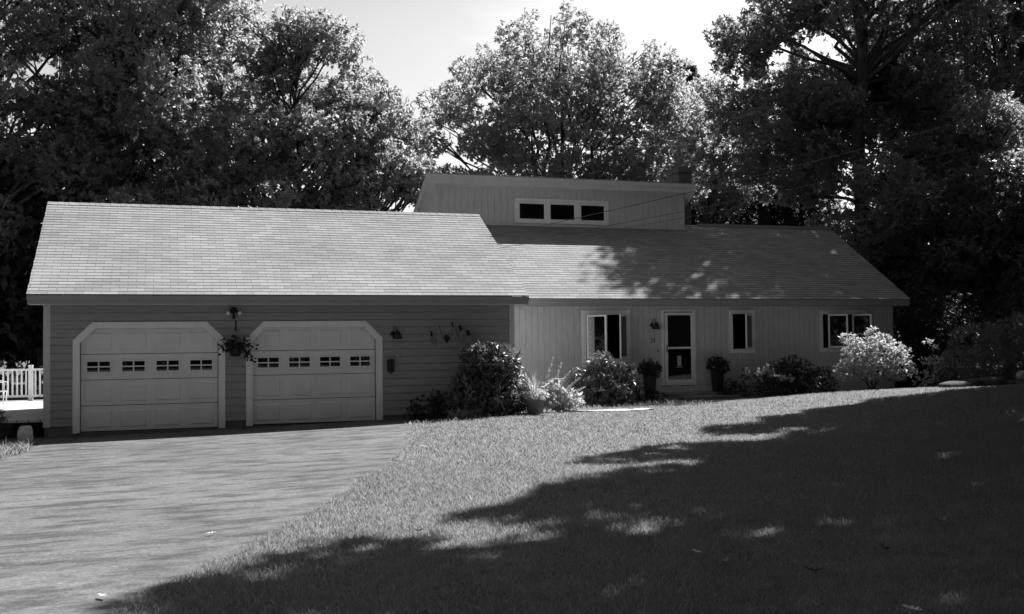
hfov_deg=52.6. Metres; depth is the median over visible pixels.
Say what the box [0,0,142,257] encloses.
oak tree
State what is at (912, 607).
fallen leaf
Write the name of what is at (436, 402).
shrub
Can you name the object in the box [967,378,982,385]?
garden rock
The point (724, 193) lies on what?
oak tree
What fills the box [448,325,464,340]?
flag
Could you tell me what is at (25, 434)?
boulder
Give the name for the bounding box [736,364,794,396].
shrub
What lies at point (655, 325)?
wall lamp
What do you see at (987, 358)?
dark hedge
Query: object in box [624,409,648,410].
flagstone
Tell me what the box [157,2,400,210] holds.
oak tree
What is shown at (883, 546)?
fallen leaf
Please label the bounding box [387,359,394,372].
wall mailbox
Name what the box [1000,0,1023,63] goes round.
oak tree
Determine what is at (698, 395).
entrance steps
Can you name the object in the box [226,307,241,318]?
floodlight
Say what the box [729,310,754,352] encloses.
window
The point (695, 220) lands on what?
pine tree
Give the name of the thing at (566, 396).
flowering plant
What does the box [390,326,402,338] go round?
wall lamp
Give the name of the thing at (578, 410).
flagstone
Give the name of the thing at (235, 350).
hanging basket
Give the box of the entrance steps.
[662,391,740,400]
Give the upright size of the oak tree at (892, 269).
8.564 m
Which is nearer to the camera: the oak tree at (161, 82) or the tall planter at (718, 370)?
the tall planter at (718, 370)
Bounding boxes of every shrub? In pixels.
[405,389,461,419]
[627,376,664,402]
[716,378,751,396]
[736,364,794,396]
[764,354,838,394]
[832,325,917,389]
[888,280,964,386]
[893,309,934,387]
[896,289,996,385]
[912,338,947,386]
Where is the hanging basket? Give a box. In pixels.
[217,321,258,362]
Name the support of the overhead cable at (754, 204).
attached to the utility pole
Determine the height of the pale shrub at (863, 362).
1.881 m
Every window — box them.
[515,198,608,224]
[582,310,630,362]
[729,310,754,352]
[819,310,871,351]
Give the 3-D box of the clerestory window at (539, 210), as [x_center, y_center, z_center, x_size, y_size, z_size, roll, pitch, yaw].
[1.552,-2.931,31.864,3.070,0.745,0.050,0,-2,-19]
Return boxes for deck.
[0,400,42,422]
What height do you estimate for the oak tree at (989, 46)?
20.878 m
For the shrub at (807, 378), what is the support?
on the ground at (38, 433)
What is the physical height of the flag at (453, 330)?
0.446 m
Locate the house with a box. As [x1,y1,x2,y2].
[26,167,909,437]
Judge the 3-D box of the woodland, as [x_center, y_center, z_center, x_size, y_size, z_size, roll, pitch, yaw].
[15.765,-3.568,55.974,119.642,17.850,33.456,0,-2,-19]
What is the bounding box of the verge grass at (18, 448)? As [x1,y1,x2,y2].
[0,440,34,458]
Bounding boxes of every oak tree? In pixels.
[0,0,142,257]
[0,0,261,203]
[51,0,317,208]
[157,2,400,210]
[305,70,439,211]
[410,0,729,208]
[640,71,792,223]
[669,0,1000,246]
[804,149,1017,373]
[844,88,1023,378]
[871,0,1023,362]
[901,0,1023,368]
[961,148,1023,315]
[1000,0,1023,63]
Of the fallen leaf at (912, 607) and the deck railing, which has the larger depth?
the deck railing
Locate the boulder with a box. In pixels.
[17,425,32,444]
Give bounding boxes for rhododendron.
[448,339,539,415]
[566,350,642,406]
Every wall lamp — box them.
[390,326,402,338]
[650,318,659,328]
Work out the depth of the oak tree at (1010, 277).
36.15 m
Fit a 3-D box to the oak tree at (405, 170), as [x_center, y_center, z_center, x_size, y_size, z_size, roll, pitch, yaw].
[-5.283,-2.924,39.104,5.465,12.129,4.964,-2,-2,32]
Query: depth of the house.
24.43 m
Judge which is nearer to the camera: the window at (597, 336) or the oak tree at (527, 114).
the window at (597, 336)
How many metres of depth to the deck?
23.70 m
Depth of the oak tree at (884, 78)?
40.78 m
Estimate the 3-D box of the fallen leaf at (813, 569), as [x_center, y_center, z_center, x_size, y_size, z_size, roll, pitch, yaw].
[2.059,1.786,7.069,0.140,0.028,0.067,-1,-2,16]
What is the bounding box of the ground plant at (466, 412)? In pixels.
[447,405,487,418]
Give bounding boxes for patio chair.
[0,380,7,409]
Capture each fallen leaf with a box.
[804,566,823,570]
[880,543,889,549]
[903,605,921,609]
[934,514,946,521]
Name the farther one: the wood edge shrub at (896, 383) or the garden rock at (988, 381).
the wood edge shrub at (896, 383)
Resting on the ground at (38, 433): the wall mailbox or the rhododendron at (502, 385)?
the rhododendron at (502, 385)
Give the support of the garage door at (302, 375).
in the house
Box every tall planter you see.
[636,357,662,400]
[706,352,730,391]
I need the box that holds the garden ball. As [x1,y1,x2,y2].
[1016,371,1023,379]
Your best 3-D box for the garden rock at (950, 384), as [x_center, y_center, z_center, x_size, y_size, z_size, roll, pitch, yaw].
[11.400,2.057,26.557,1.032,0.335,0.644,0,-2,-19]
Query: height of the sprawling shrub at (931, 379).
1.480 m
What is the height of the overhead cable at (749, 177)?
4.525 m
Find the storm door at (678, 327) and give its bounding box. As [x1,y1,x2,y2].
[664,312,694,383]
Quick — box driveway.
[0,419,414,613]
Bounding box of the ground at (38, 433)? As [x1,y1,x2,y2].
[0,355,1023,613]
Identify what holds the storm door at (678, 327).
in the house
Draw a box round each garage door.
[80,328,217,432]
[247,327,375,425]
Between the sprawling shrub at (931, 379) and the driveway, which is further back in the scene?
the sprawling shrub at (931, 379)
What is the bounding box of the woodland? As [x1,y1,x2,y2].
[0,1,1023,393]
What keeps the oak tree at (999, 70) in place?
on the ground at (38, 433)
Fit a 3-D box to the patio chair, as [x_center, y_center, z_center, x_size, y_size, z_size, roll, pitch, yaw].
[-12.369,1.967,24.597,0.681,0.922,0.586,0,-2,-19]
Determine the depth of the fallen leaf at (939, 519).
8.91 m
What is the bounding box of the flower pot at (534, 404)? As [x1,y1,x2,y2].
[522,370,547,414]
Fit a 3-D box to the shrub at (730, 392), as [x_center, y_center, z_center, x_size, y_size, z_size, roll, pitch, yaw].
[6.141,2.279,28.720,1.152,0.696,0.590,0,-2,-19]
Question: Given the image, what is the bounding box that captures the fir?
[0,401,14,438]
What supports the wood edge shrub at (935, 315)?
on the ground at (38, 433)
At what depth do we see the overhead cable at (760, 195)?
28.25 m
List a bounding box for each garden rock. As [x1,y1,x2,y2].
[938,381,976,387]
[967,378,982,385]
[978,376,1007,385]
[1014,380,1023,383]
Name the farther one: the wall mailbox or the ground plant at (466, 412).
the wall mailbox
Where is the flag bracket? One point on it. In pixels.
(446, 338)
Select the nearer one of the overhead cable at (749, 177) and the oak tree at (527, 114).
the overhead cable at (749, 177)
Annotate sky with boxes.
[0,0,1014,331]
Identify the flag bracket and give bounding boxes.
[444,335,449,342]
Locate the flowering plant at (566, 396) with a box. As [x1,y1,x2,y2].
[537,357,584,411]
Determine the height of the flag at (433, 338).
0.380 m
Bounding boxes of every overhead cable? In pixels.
[490,104,1022,236]
[498,133,1023,244]
[500,143,1022,247]
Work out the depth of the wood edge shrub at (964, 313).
32.30 m
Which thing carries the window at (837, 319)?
in the house
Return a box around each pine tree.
[660,60,737,224]
[724,61,799,225]
[755,45,848,242]
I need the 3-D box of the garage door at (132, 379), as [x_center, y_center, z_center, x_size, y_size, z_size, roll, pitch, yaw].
[-7.630,1.476,21.884,2.977,2.260,0.092,0,-2,-19]
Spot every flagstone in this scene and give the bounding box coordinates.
[563,410,587,411]
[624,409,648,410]
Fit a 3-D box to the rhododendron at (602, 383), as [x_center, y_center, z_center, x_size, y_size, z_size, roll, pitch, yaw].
[2.387,1.854,26.747,2.048,1.541,1.408,0,-2,-19]
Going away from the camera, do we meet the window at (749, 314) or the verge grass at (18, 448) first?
the verge grass at (18, 448)
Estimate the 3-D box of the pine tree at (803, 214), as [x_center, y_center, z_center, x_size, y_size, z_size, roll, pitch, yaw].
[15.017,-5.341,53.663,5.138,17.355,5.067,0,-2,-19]
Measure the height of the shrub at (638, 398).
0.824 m
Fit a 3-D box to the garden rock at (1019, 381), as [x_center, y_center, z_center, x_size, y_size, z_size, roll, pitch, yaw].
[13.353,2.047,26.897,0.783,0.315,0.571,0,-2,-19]
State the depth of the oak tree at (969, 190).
37.99 m
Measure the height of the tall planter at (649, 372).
1.352 m
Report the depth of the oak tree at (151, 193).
35.30 m
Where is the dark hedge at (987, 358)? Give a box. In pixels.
[935,315,1023,382]
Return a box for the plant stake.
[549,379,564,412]
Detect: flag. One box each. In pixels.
[429,330,443,345]
[447,322,455,338]
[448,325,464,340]
[457,329,472,344]
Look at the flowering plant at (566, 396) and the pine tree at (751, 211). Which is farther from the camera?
the pine tree at (751, 211)
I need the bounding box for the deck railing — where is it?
[0,365,42,400]
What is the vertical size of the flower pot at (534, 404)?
1.092 m
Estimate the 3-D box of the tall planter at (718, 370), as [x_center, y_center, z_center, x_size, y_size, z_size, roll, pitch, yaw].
[5.734,1.855,28.868,0.783,1.371,0.588,0,-2,-19]
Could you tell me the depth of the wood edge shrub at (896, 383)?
31.96 m

